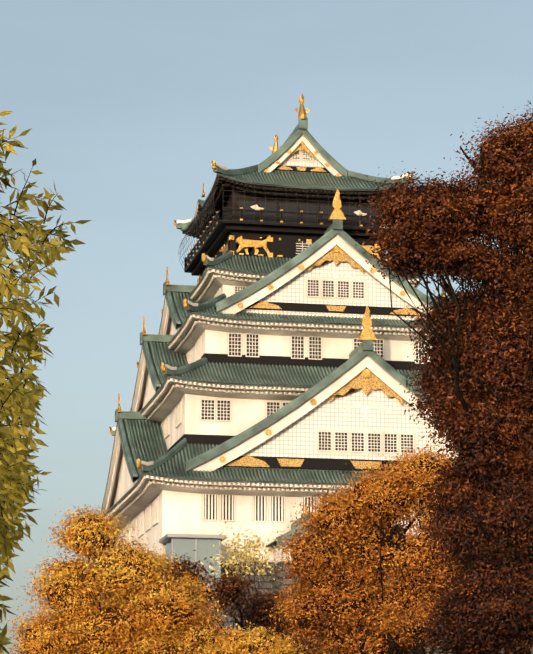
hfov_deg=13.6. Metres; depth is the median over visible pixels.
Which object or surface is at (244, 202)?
castle wire
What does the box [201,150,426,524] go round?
castle window
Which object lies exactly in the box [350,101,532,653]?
tree
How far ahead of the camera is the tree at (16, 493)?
12.22 m
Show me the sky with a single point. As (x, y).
(128, 106)
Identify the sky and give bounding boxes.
[0,0,532,653]
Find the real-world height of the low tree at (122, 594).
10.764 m
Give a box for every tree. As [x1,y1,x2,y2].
[0,111,90,653]
[0,498,231,653]
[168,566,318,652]
[186,619,311,653]
[187,521,284,627]
[217,635,288,653]
[256,437,463,653]
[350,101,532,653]
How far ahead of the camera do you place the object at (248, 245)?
218.11 m
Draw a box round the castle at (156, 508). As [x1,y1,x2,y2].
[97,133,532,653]
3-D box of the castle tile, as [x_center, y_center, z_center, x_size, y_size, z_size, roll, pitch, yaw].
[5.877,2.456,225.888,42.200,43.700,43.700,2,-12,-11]
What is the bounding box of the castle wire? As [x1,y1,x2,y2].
[179,185,383,268]
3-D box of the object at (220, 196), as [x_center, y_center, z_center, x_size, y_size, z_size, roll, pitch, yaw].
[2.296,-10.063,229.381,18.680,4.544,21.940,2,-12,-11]
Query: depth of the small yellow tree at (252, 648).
49.23 m
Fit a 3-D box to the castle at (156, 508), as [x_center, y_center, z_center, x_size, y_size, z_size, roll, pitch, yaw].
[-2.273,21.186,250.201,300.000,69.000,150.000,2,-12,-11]
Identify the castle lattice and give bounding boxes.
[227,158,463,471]
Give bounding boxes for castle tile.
[102,170,427,544]
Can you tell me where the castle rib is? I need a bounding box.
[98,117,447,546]

